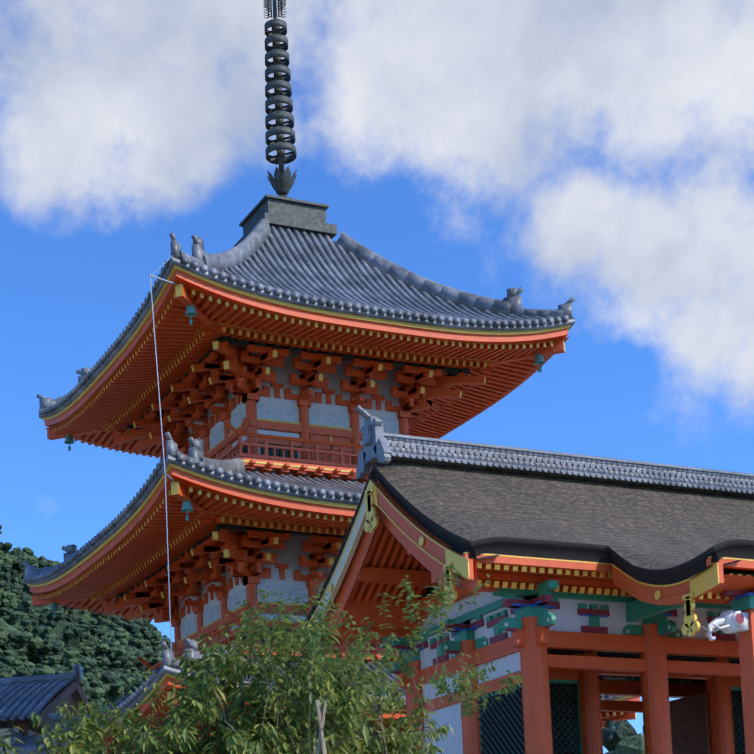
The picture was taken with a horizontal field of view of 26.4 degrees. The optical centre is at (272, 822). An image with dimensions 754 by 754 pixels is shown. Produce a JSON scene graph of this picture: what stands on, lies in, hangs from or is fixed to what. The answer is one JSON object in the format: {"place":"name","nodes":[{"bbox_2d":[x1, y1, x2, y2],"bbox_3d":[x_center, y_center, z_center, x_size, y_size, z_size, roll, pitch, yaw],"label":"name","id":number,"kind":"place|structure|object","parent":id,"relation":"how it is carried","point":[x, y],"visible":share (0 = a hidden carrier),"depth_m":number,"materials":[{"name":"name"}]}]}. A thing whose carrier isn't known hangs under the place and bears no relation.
{"place":"outdoors","nodes":[
{"label":"outdoors","id":0,"kind":"place"},
{"bbox_2d":[0,728,38,753],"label":"shrine wall","id":1,"kind":"structure","parent":0,"point":[3,731],"depth_m":42.28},
{"bbox_2d":[116,335,469,733],"bbox_3d":[0.744,-3.620,39.133,7.800,14.003,7.800,0,-5,-24],"label":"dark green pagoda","id":2,"kind":"object","parent":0,"point":[243,342],"visible":0.08,"depth_m":36.71,"materials":[{"name":"wood"}]},
{"bbox_2d":[14,265,639,753],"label":"pagoda","id":3,"kind":"object","parent":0,"point":[441,407],"depth_m":36.99,"materials":[{"name":"orange wood"}]},
{"bbox_2d":[149,255,177,745],"bbox_3d":[-1.944,-3.284,32.356,0.341,17.028,1.223,-4,-5,21],"label":"lightning conductor cable","id":4,"kind":"object","parent":3,"relation":"attached to","point":[165,474],"visible":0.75,"depth_m":32.26,"materials":[{"name":"grey metal"}]},
{"bbox_2d":[180,402,398,638],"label":"wall panels","id":5,"kind":"object","parent":3,"relation":"attached to","point":[291,414],"visible":0.07,"depth_m":37.61,"materials":[{"name":"white paint"}]},
{"bbox_2d":[8,219,623,753],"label":"pagoda tiles","id":6,"kind":"object","parent":3,"relation":"on","point":[346,275],"visible":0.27,"depth_m":36.83,"materials":[{"name":"grey tile"}]},
{"bbox_2d":[233,194,336,246],"bbox_3d":[0.295,-14.826,40.088,1.950,0.785,1.950,0,-5,-24],"label":"finial base","id":7,"kind":"object","parent":6,"relation":"on","point":[290,213],"visible":0.56,"depth_m":39.36,"materials":[{"name":"grey metal"}]},
{"bbox_2d":[263,0,296,198],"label":"pagoda finial","id":8,"kind":"object","parent":7,"relation":"on","point":[282,180],"visible":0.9,"depth_m":40.22,"materials":[{"name":"black metal"}]},
{"bbox_2d":[49,304,615,738],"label":"wind bells","id":9,"kind":"object","parent":3,"relation":"hanging from","point":[187,505],"visible":0.38,"depth_m":36.36,"materials":[{"name":"metal"}]},
{"bbox_2d":[0,0,753,753],"label":"sky","id":10,"kind":"structure","parent":0,"point":[598,153],"materials":[{"name":"blue"}]},
{"bbox_2d":[310,461,753,753],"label":"gate","id":11,"kind":"structure","parent":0,"point":[388,556],"depth_m":26.66,"materials":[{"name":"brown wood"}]},
{"bbox_2d":[315,499,365,632],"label":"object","id":12,"kind":"object","parent":11,"relation":"attached to","point":[334,580],"visible":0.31,"depth_m":27.55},
{"bbox_2d":[300,479,753,655],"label":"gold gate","id":13,"kind":"object","parent":11,"relation":"attached to","point":[705,580],"visible":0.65,"depth_m":24.39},
{"bbox_2d":[304,465,753,626],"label":"roof edge","id":14,"kind":"object","parent":11,"relation":"attached to","point":[741,549],"visible":0.42,"depth_m":24.36,"materials":[{"name":"black wood"}]},
{"bbox_2d":[355,405,753,497],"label":"gate ridge tiles","id":15,"kind":"object","parent":11,"relation":"on","point":[377,445],"visible":0.71,"depth_m":27.74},
{"bbox_2d":[384,436,753,489],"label":"ridge tiles","id":16,"kind":"object","parent":15,"relation":"attached to","point":[548,456],"visible":0.28,"depth_m":28.13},
{"bbox_2d":[381,572,753,753],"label":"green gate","id":17,"kind":"structure","parent":11,"relation":"attached to","point":[637,610],"depth_m":26.11,"materials":[{"name":"green paint"}]},
{"bbox_2d":[391,610,749,681],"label":"beam-end carvings","id":18,"kind":"object","parent":11,"relation":"attached to","point":[725,622],"visible":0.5,"depth_m":23.32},
{"bbox_2d":[391,589,753,683],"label":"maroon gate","id":19,"kind":"object","parent":11,"relation":"attached to","point":[548,599],"visible":0.35,"depth_m":26.17,"materials":[{"name":"red paint"}]},
{"bbox_2d":[395,592,753,654],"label":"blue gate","id":20,"kind":"structure","parent":11,"relation":"attached to","point":[535,604],"depth_m":25.60,"materials":[{"name":"paint"}]},
{"bbox_2d":[669,692,710,753],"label":"gate doors","id":21,"kind":"structure","parent":11,"relation":"attached to","point":[690,727],"depth_m":29.58,"materials":[{"name":"brown wood"}]},
{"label":"hill","id":22,"kind":"structure","parent":0,"visible":0},
{"bbox_2d":[0,525,644,753],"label":"hill foliage","id":23,"kind":"object","parent":22,"relation":"on","point":[106,651],"visible":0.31,"depth_m":200.81,"materials":[{"name":"green plant"}]},
{"label":"ground","id":24,"kind":"structure","parent":0,"visible":0},
{"bbox_2d":[19,681,89,735],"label":"shrine wood","id":25,"kind":"object","parent":24,"relation":"on","point":[64,694],"visible":0.46,"depth_m":43.58,"materials":[{"name":"brown wood"}]},
{"bbox_2d":[0,664,87,733],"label":"shrine tiles","id":26,"kind":"object","parent":25,"relation":"on","point":[23,698],"visible":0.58,"depth_m":43.91,"materials":[{"name":"tile"}]},
{"bbox_2d":[1,595,447,753],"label":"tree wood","id":27,"kind":"object","parent":24,"relation":"on","point":[227,717],"visible":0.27,"depth_m":12.96,"materials":[{"name":"green plant"}]},
{"bbox_2d":[0,596,453,753],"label":"cherry leaves","id":28,"kind":"object","parent":27,"relation":"attached to","point":[226,741],"visible":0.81,"depth_m":12.73,"materials":[{"name":"green plant"}]},
{"bbox_2d":[315,700,326,753],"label":"tree stakes","id":29,"kind":"object","parent":24,"relation":"on","point":[321,744],"visible":1,"depth_m":11.45,"materials":[{"name":"grey wood"}]},
{"bbox_2d":[172,571,507,753],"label":"tree branches","id":30,"kind":"object","parent":24,"relation":"on","point":[362,692],"visible":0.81,"depth_m":11.80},
{"bbox_2d":[168,565,523,721],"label":"young leaves","id":31,"kind":"object","parent":30,"relation":"on","point":[386,656],"visible":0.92,"depth_m":11.46,"materials":[{"name":"green plant"}]}
]}

